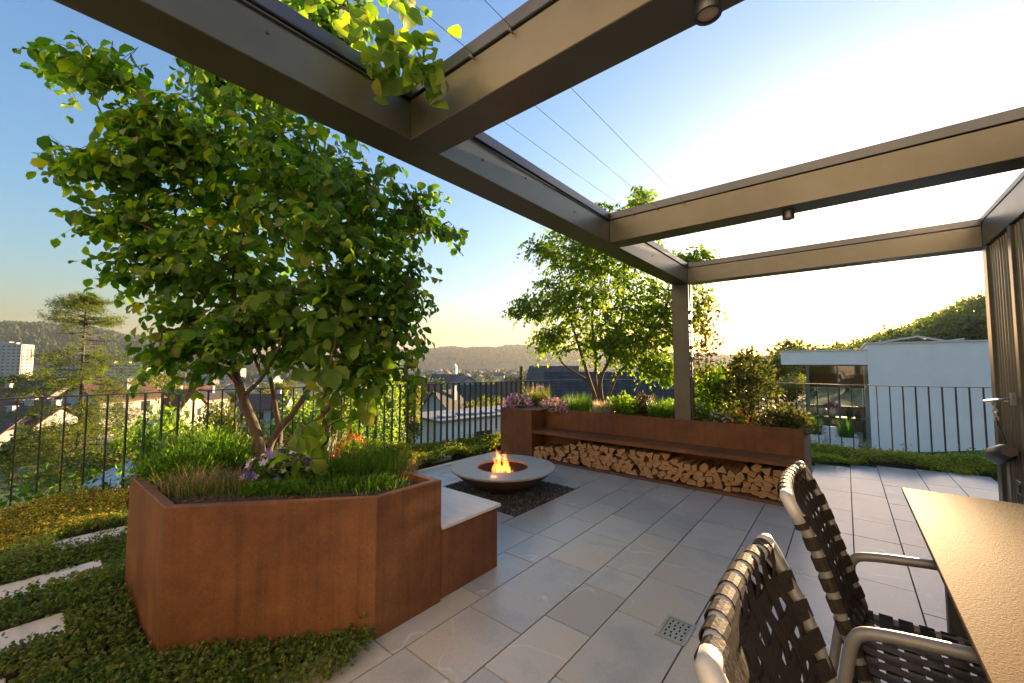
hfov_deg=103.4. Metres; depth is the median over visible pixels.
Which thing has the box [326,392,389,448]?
garden tree
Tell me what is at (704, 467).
firewood log
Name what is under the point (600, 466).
firewood log
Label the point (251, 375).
valley wood
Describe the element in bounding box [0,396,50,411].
town house
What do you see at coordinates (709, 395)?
green shrub
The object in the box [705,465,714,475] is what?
firewood log
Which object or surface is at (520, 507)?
gravel bed
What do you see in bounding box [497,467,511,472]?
burning log
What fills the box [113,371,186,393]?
garden tree
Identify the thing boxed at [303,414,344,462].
grass tuft
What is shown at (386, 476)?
feathery plant
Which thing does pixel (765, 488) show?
firewood log
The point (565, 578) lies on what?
patio paving
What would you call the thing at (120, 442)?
garden tree
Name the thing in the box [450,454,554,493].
fire bowl
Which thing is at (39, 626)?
stepping slab
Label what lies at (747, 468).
firewood log
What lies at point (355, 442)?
marigold clump
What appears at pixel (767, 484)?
firewood log
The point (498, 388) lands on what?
town house
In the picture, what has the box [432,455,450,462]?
stepping slab
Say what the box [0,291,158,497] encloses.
larch
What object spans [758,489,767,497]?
firewood log
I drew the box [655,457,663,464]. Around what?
firewood log
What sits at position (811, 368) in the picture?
side window
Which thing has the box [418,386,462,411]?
town house
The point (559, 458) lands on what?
firewood log
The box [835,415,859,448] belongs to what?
plant pot
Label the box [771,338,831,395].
garden tree
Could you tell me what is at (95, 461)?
garden tree
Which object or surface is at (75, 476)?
climbing plant
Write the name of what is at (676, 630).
floor drain
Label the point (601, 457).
firewood log
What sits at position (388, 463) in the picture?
grass tuft
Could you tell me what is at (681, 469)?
firewood log
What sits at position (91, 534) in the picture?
stepping slab
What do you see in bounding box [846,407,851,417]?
jug
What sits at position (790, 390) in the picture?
garden tree
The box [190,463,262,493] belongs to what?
grass tuft
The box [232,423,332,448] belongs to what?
garden tree
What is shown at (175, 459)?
feathery plant
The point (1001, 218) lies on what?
panelled wall
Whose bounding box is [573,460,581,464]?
firewood log
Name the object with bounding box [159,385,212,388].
house
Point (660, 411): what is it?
grass tuft
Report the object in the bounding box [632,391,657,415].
dark red shrub
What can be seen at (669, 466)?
firewood log
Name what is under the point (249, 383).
house
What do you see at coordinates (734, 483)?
firewood log
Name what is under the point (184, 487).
grass tuft
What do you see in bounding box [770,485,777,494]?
firewood log
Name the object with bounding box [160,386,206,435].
town house
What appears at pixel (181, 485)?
grass tuft
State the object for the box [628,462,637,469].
firewood log
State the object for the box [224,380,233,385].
house
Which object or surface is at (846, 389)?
garden tree
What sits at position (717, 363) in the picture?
garden tree
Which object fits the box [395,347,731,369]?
hills
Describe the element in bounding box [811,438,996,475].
ground cover plants
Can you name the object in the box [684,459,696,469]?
firewood log
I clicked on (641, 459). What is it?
firewood log
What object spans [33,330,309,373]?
hills
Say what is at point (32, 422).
town house
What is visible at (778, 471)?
firewood log
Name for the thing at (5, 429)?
town house
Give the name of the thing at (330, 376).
sapling
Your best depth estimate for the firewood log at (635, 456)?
5.18 m
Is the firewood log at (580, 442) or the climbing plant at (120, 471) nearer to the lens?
the climbing plant at (120, 471)
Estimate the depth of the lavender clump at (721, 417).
4.94 m
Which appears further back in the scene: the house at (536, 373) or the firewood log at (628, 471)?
the house at (536, 373)
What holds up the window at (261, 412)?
in the town house at (265, 409)
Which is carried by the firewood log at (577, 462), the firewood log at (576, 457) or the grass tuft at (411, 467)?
the firewood log at (576, 457)
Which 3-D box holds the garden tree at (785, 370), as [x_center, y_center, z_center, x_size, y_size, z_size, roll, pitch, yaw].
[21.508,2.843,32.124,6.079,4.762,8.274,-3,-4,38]
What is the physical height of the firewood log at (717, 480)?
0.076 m
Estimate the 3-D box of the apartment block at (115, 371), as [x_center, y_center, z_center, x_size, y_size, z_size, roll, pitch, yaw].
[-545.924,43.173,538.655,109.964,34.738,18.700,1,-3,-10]
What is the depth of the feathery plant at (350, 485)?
2.46 m
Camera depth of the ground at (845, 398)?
39.34 m
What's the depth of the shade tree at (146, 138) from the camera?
3.02 m
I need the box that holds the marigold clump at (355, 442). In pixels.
[329,430,368,460]
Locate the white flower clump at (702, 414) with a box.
[694,400,717,421]
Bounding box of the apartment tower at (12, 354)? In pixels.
[0,341,34,380]
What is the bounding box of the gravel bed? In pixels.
[445,481,574,516]
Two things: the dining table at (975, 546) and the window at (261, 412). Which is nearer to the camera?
the dining table at (975, 546)
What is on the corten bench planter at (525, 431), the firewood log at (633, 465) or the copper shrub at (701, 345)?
the copper shrub at (701, 345)
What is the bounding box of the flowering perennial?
[522,385,551,406]
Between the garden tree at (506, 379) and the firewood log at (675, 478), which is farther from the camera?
the garden tree at (506, 379)
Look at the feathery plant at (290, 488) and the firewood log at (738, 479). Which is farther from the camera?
the firewood log at (738, 479)
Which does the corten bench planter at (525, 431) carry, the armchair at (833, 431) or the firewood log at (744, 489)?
the firewood log at (744, 489)
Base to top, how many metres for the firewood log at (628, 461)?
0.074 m
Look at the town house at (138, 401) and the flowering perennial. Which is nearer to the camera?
the flowering perennial
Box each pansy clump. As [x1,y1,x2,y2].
[238,448,290,482]
[272,443,309,461]
[276,448,310,479]
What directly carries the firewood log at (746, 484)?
on the firewood log at (744, 489)
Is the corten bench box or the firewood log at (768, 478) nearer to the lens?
the corten bench box
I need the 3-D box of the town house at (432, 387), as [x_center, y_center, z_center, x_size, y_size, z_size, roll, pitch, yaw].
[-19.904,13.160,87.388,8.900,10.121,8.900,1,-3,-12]
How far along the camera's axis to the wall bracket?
3.26 m
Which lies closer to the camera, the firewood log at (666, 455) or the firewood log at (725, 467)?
the firewood log at (725, 467)
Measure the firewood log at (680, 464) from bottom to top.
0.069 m
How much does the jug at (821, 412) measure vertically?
0.300 m
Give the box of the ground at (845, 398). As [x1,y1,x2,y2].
[0,370,984,509]
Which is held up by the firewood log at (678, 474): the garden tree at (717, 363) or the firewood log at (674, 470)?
the firewood log at (674, 470)
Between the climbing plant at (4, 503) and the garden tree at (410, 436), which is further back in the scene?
the garden tree at (410, 436)
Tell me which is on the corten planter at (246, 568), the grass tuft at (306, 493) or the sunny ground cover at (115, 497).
the grass tuft at (306, 493)
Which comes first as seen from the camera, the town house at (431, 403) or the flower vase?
the flower vase
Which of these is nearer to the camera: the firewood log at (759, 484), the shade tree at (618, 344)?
the firewood log at (759, 484)
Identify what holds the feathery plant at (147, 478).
on the corten planter at (246, 568)
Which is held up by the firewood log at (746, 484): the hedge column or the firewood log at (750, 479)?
the firewood log at (750, 479)
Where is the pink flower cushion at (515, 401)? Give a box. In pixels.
[500,393,533,407]
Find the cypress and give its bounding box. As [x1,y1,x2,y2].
[518,365,524,399]
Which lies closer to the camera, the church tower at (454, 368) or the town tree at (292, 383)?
the town tree at (292, 383)
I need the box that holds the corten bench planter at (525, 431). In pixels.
[501,404,811,506]
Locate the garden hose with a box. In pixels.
[984,420,1017,502]
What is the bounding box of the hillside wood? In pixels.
[769,291,987,367]
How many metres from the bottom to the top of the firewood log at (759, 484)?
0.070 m
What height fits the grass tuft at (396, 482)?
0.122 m
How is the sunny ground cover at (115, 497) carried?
on the planting soil
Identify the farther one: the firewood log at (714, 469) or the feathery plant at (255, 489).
the firewood log at (714, 469)
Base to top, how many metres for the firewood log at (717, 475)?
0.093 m
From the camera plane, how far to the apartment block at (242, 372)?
611.68 m
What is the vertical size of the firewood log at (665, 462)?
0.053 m
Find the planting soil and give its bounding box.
[0,441,997,682]
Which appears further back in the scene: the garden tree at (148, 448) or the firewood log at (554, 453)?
the garden tree at (148, 448)
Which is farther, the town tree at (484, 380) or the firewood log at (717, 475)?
the town tree at (484, 380)
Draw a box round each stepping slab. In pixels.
[0,560,102,605]
[0,612,66,663]
[49,526,126,557]
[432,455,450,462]
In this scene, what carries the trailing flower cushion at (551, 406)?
on the corten bench planter at (525, 431)
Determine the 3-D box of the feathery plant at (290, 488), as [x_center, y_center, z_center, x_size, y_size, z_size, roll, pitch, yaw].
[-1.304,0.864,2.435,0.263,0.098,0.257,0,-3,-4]
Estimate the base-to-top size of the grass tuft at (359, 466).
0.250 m
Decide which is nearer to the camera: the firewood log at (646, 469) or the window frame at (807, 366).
the firewood log at (646, 469)
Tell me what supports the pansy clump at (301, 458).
in the corten planter at (246, 568)
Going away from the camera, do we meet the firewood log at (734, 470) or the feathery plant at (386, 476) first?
the feathery plant at (386, 476)
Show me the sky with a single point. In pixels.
(766, 86)
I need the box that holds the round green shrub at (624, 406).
[605,390,646,415]
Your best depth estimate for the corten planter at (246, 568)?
2.11 m
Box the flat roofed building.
[403,405,502,443]
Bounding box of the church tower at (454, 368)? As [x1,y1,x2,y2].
[453,364,456,373]
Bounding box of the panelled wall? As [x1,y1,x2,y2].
[978,170,1023,503]
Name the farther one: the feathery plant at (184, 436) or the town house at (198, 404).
the town house at (198, 404)
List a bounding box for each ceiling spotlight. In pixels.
[694,0,721,25]
[782,209,794,220]
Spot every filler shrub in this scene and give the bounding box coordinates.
[548,395,573,405]
[659,397,674,418]
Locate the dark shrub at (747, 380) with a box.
[715,345,784,424]
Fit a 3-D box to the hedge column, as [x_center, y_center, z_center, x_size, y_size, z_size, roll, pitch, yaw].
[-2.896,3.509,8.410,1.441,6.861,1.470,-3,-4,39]
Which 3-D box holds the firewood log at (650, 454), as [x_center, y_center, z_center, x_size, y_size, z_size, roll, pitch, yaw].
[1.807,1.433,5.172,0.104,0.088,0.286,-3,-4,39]
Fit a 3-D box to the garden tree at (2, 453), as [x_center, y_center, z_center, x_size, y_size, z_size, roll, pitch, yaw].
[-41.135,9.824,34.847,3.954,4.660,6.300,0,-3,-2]
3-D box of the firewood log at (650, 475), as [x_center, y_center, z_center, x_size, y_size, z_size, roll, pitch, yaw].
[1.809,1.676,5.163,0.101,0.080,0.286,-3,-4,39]
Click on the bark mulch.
(218, 497)
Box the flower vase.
[824,401,837,416]
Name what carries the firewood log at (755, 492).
on the corten bench planter at (525, 431)
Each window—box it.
[142,401,149,409]
[256,411,263,419]
[476,430,489,436]
[809,366,815,420]
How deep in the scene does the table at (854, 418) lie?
15.14 m
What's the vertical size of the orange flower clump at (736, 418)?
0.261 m
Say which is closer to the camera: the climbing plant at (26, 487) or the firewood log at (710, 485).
the climbing plant at (26, 487)
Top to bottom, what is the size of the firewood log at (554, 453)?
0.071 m
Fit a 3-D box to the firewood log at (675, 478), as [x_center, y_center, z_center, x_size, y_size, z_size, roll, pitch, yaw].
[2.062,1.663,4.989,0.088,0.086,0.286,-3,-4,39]
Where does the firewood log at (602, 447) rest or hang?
on the firewood log
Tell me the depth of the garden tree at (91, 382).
83.34 m
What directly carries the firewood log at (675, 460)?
on the firewood log at (669, 466)
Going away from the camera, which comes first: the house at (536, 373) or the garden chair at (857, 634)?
the garden chair at (857, 634)
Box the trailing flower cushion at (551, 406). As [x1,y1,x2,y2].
[538,397,569,413]
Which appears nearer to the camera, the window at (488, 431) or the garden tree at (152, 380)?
the window at (488, 431)
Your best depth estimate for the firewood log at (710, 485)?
4.67 m
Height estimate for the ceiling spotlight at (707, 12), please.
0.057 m
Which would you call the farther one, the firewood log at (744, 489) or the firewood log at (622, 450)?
the firewood log at (622, 450)
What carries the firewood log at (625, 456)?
on the firewood log at (621, 461)
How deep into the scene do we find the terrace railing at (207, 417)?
6.12 m
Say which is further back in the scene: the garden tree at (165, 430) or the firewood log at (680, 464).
the garden tree at (165, 430)
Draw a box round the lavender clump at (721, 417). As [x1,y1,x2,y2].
[706,412,735,423]
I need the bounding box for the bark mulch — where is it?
[158,445,412,503]
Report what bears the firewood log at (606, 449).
on the firewood log at (610, 455)
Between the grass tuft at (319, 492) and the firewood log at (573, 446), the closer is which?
the grass tuft at (319, 492)
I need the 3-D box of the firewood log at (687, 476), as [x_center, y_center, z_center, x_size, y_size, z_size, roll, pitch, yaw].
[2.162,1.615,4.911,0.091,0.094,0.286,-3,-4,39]
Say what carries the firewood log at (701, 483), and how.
on the corten bench planter at (525, 431)
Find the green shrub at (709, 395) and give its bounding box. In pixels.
[694,363,744,416]
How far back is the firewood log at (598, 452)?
5.54 m
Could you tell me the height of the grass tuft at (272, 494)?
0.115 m
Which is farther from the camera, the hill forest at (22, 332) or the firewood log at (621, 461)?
the hill forest at (22, 332)
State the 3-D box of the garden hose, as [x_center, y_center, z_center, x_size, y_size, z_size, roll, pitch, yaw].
[3.885,1.109,3.197,0.135,0.934,0.467,-3,-4,39]
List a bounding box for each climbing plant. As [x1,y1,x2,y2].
[0,462,77,507]
[0,464,64,507]
[17,458,125,502]
[61,464,129,497]
[107,461,139,488]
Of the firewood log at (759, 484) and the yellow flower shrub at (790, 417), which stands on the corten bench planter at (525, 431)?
the yellow flower shrub at (790, 417)
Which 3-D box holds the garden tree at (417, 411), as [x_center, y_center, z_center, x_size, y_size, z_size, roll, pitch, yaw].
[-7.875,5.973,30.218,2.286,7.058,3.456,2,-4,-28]
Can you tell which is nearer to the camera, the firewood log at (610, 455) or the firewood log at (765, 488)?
the firewood log at (765, 488)
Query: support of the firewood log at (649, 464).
on the firewood log at (646, 469)
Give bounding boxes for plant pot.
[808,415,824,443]
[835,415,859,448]
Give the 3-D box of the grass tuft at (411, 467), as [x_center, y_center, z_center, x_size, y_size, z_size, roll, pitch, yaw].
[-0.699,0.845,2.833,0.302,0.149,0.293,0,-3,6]
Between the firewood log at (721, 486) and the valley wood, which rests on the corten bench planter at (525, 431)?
the firewood log at (721, 486)
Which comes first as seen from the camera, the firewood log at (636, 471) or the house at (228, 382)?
the firewood log at (636, 471)
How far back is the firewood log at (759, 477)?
4.32 m
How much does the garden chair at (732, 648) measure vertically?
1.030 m
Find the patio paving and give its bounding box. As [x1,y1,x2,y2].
[270,450,998,682]
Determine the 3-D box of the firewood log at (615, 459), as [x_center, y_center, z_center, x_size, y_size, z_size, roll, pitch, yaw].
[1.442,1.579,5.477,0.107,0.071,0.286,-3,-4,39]
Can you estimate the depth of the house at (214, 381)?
502.81 m
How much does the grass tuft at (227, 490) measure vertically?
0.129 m
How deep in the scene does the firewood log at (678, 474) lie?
4.84 m
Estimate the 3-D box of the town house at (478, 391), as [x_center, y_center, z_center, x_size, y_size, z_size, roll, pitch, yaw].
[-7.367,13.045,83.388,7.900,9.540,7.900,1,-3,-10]
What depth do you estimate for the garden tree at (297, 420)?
28.52 m
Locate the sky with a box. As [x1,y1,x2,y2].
[0,0,1023,355]
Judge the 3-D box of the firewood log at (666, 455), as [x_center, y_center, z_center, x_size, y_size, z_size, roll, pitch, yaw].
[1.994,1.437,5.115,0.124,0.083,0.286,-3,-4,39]
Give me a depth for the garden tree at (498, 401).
59.53 m
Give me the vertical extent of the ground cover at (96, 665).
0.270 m
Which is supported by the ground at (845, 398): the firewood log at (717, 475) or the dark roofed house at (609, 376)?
the dark roofed house at (609, 376)
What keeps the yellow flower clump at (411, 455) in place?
on the corten planter at (246, 568)
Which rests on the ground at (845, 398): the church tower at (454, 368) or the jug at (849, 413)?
the church tower at (454, 368)
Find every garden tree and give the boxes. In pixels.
[0,371,62,387]
[0,432,51,485]
[8,414,138,468]
[44,443,156,486]
[84,380,102,383]
[101,419,164,462]
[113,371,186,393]
[129,403,195,465]
[131,396,226,453]
[194,397,266,440]
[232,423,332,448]
[264,390,336,444]
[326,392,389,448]
[368,420,419,448]
[389,375,422,443]
[460,397,492,408]
[477,394,504,405]
[501,376,527,381]
[694,361,740,410]
[701,362,771,413]
[747,348,806,403]
[763,372,817,408]
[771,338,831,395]
[785,345,859,390]
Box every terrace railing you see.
[0,380,539,505]
[540,380,990,454]
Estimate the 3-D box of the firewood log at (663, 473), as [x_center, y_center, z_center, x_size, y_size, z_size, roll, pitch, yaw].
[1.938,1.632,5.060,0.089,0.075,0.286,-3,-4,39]
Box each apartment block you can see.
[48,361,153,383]
[182,368,245,382]
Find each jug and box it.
[818,408,823,415]
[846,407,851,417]
[855,411,860,417]
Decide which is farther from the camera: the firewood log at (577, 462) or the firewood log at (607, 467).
the firewood log at (577, 462)
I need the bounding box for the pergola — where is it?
[53,0,1023,419]
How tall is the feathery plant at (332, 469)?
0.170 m
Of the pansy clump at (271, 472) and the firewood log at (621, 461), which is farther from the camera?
the firewood log at (621, 461)
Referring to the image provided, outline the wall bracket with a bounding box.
[983,393,1016,420]
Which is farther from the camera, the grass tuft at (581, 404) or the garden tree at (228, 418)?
the garden tree at (228, 418)
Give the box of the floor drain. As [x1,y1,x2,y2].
[655,614,696,646]
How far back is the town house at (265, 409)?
72.61 m
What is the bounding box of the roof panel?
[79,458,135,494]
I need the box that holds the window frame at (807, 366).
[806,365,871,448]
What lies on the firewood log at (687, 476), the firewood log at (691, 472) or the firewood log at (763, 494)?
the firewood log at (691, 472)
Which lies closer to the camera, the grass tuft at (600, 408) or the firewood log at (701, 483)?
the firewood log at (701, 483)
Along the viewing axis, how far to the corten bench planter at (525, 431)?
5.17 m
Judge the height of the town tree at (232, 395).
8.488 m
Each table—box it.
[816,415,865,442]
[901,487,1023,682]
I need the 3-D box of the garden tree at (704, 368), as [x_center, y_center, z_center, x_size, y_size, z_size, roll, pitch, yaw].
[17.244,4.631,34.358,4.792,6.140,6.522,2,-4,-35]
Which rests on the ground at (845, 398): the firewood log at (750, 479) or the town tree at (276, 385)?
the town tree at (276, 385)
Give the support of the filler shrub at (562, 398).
in the corten bench planter at (525, 431)
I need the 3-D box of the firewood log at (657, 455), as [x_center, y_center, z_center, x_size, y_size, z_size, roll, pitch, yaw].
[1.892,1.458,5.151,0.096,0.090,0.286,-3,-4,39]
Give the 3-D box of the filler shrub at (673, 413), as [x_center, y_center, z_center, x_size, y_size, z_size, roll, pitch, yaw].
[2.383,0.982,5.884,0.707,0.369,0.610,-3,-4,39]
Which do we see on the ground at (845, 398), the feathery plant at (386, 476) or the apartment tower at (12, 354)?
the apartment tower at (12, 354)
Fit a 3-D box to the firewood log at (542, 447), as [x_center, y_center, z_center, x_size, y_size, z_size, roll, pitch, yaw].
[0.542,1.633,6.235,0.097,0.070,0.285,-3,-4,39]
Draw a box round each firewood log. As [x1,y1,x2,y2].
[540,443,554,450]
[549,443,561,451]
[549,450,556,455]
[557,447,565,455]
[557,455,567,461]
[560,452,570,456]
[570,441,578,449]
[572,455,581,460]
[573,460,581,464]
[577,440,589,445]
[585,461,592,467]
[587,441,597,448]
[592,442,605,449]
[594,449,603,455]
[595,459,601,464]
[596,463,603,469]
[599,453,606,460]
[600,443,609,451]
[603,465,612,470]
[604,444,616,452]
[607,452,617,458]
[609,445,623,452]
[610,456,621,461]
[617,446,632,454]
[618,458,629,463]
[621,451,629,459]
[625,459,633,464]
[625,467,637,473]
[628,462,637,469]
[630,447,642,454]
[630,468,640,475]
[632,454,639,459]
[638,457,647,461]
[639,449,653,457]
[639,460,647,465]
[643,466,652,473]
[645,450,660,458]
[646,460,652,468]
[646,471,656,478]
[652,467,661,474]
[653,450,664,459]
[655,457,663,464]
[659,464,666,470]
[660,470,667,476]
[661,451,675,459]
[662,457,673,464]
[664,474,674,478]
[666,463,675,470]
[670,455,684,464]
[672,466,677,474]
[672,476,679,481]
[675,470,685,477]
[676,458,689,467]
[678,467,684,472]
[683,472,692,480]
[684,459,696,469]
[686,469,694,475]
[686,477,697,485]
[691,460,702,471]
[695,470,706,477]
[697,479,706,486]
[699,459,713,472]
[699,473,705,480]
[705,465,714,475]
[705,476,713,482]
[706,482,713,486]
[710,462,721,473]
[712,472,721,479]
[713,477,722,482]
[714,481,725,489]
[717,462,730,473]
[722,473,728,480]
[723,485,732,491]
[724,481,731,485]
[727,465,739,477]
[731,480,742,485]
[732,484,742,491]
[735,475,743,482]
[736,469,746,479]
[741,486,750,492]
[742,462,752,472]
[743,478,752,487]
[747,470,758,477]
[747,475,754,482]
[750,489,758,495]
[751,463,763,472]
[751,482,760,489]
[754,471,763,481]
[754,481,762,486]
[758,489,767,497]
[761,464,773,475]
[761,485,772,491]
[762,480,773,487]
[764,471,773,483]
[768,492,777,499]
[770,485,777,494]
[772,475,779,482]
[773,466,787,476]
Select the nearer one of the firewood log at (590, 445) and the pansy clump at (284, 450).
the pansy clump at (284, 450)
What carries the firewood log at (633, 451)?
on the firewood log
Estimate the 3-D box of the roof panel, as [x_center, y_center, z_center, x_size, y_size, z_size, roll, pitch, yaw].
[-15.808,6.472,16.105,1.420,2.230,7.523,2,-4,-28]
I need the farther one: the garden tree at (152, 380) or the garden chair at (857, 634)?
the garden tree at (152, 380)
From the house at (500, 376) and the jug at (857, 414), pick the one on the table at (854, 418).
the jug at (857, 414)
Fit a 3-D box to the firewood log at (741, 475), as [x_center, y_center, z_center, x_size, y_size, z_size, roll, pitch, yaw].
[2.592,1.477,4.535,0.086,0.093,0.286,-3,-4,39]
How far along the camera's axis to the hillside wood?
92.16 m
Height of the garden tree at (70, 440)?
5.445 m
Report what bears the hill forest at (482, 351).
on the hills at (480, 365)
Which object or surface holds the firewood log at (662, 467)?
on the firewood log at (663, 473)
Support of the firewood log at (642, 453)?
on the firewood log at (641, 459)
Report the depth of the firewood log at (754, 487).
4.37 m
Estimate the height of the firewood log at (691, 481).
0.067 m
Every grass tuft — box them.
[144,461,234,498]
[160,473,214,497]
[183,471,244,496]
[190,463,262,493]
[221,472,273,497]
[252,474,304,497]
[293,473,334,496]
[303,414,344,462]
[303,471,363,496]
[327,442,388,478]
[337,469,389,494]
[350,436,417,477]
[374,465,412,492]
[398,455,425,472]
[564,391,595,411]
[592,399,614,412]
[644,396,674,417]
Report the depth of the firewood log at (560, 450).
5.91 m
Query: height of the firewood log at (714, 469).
0.094 m
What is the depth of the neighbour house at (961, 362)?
13.25 m
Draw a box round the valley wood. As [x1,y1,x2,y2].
[35,368,713,381]
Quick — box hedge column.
[338,346,405,449]
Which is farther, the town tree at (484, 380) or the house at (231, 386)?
the house at (231, 386)
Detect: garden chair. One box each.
[693,533,837,682]
[777,461,987,682]
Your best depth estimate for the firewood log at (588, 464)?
5.59 m
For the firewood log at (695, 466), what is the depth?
4.76 m
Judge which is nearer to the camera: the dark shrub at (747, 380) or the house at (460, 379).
the dark shrub at (747, 380)
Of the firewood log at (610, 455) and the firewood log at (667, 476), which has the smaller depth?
the firewood log at (667, 476)
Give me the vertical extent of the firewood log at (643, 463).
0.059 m
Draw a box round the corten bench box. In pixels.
[440,486,500,598]
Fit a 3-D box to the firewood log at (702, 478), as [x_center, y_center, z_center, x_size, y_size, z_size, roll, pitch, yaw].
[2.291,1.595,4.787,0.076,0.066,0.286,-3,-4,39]
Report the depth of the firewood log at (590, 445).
5.65 m
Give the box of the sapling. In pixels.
[267,274,394,483]
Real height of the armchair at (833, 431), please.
0.850 m
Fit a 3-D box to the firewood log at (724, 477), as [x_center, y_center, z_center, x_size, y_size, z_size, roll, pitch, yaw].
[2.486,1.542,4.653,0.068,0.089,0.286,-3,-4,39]
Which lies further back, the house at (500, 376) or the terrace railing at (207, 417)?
the house at (500, 376)
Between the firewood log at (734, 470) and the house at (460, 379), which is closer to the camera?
the firewood log at (734, 470)
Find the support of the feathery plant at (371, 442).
on the corten planter at (246, 568)
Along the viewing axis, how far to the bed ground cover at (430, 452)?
6.60 m
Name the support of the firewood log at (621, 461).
on the firewood log
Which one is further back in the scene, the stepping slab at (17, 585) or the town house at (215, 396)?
the town house at (215, 396)
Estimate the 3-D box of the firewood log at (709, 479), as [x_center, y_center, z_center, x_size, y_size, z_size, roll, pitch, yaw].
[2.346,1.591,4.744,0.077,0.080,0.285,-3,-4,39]
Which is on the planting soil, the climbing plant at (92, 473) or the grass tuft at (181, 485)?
the climbing plant at (92, 473)
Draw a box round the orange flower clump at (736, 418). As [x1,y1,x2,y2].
[716,409,754,424]
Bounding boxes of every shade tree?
[12,0,468,462]
[500,183,730,405]
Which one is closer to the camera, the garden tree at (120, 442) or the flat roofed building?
the garden tree at (120, 442)
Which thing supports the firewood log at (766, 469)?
on the firewood log at (768, 478)
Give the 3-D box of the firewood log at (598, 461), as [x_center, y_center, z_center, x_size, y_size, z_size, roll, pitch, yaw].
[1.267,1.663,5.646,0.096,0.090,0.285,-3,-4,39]
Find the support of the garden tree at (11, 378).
on the ground at (845, 398)
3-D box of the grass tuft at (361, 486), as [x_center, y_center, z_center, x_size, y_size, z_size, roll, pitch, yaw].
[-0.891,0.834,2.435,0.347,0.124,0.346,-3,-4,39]
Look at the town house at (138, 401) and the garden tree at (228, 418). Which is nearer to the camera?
the garden tree at (228, 418)
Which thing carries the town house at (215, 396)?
on the ground at (845, 398)
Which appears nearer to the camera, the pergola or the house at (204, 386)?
the pergola
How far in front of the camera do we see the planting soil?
2.52 m
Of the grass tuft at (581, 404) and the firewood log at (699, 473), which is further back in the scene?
the grass tuft at (581, 404)
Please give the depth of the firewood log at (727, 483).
4.56 m
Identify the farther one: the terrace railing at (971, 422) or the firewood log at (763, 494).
the terrace railing at (971, 422)
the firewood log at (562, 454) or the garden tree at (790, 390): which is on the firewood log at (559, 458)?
the firewood log at (562, 454)
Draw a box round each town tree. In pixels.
[225,390,250,408]
[256,381,291,393]
[286,380,297,393]
[473,378,497,384]
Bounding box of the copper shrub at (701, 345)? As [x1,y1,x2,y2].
[692,294,725,413]
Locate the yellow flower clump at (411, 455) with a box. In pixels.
[386,442,417,465]
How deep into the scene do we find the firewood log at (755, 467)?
4.39 m
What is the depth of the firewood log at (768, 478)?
4.28 m
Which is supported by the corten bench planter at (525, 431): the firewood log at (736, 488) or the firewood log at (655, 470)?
the firewood log at (736, 488)
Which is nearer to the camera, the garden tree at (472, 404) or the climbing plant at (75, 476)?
the climbing plant at (75, 476)
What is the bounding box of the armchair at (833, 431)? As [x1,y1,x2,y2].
[816,425,856,444]
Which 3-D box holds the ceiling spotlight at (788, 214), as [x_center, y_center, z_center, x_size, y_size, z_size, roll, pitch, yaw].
[1.883,-0.864,2.753,0.072,0.057,0.072,-3,-4,39]
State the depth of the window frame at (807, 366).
14.90 m
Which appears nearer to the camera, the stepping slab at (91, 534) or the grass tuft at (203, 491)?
the grass tuft at (203, 491)
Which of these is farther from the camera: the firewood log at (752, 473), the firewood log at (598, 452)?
the firewood log at (598, 452)
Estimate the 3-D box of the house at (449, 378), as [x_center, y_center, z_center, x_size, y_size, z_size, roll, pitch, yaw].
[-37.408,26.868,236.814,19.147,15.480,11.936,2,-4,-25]
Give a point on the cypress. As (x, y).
(521, 378)
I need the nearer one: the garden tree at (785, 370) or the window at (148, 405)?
the garden tree at (785, 370)
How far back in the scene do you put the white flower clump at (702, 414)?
5.14 m
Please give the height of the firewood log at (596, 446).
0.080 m
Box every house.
[0,383,42,401]
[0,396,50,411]
[0,405,37,462]
[4,400,77,459]
[19,378,67,398]
[53,378,166,451]
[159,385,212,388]
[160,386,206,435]
[197,386,231,423]
[202,376,219,384]
[223,384,246,397]
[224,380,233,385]
[233,390,295,433]
[245,381,258,385]
[260,375,283,384]
[401,379,440,422]
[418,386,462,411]
[430,374,464,387]
[449,376,479,388]
[457,381,494,406]
[476,375,484,380]
[493,373,504,380]
[497,382,533,401]
[526,366,579,391]
[544,372,700,409]
[780,335,994,451]
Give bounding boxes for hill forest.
[0,320,322,370]
[333,344,847,365]
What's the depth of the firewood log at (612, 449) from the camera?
5.44 m
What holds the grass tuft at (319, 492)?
on the corten planter at (246, 568)
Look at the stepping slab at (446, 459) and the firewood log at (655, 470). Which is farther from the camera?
the stepping slab at (446, 459)
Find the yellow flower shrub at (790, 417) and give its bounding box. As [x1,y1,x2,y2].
[751,401,826,436]
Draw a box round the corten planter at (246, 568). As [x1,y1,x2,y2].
[124,439,440,658]
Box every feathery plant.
[111,438,230,490]
[130,470,180,489]
[142,422,248,461]
[164,428,266,471]
[238,476,284,497]
[275,476,315,495]
[289,455,362,485]
[325,474,368,491]
[339,438,409,470]
[361,471,399,487]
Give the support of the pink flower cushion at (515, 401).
on the corten bench planter at (525, 431)
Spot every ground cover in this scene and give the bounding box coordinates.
[0,483,128,552]
[0,505,379,682]
[329,428,500,468]
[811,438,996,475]
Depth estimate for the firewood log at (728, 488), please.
4.51 m
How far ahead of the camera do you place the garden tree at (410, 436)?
13.83 m
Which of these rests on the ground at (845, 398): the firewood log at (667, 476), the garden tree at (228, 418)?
the garden tree at (228, 418)
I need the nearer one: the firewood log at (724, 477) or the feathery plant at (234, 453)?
the feathery plant at (234, 453)
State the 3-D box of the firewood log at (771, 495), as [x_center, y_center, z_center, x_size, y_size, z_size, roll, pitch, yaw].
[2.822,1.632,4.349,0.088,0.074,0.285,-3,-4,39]
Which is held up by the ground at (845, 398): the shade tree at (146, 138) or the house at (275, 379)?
the house at (275, 379)
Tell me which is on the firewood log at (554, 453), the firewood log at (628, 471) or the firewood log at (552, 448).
the firewood log at (552, 448)

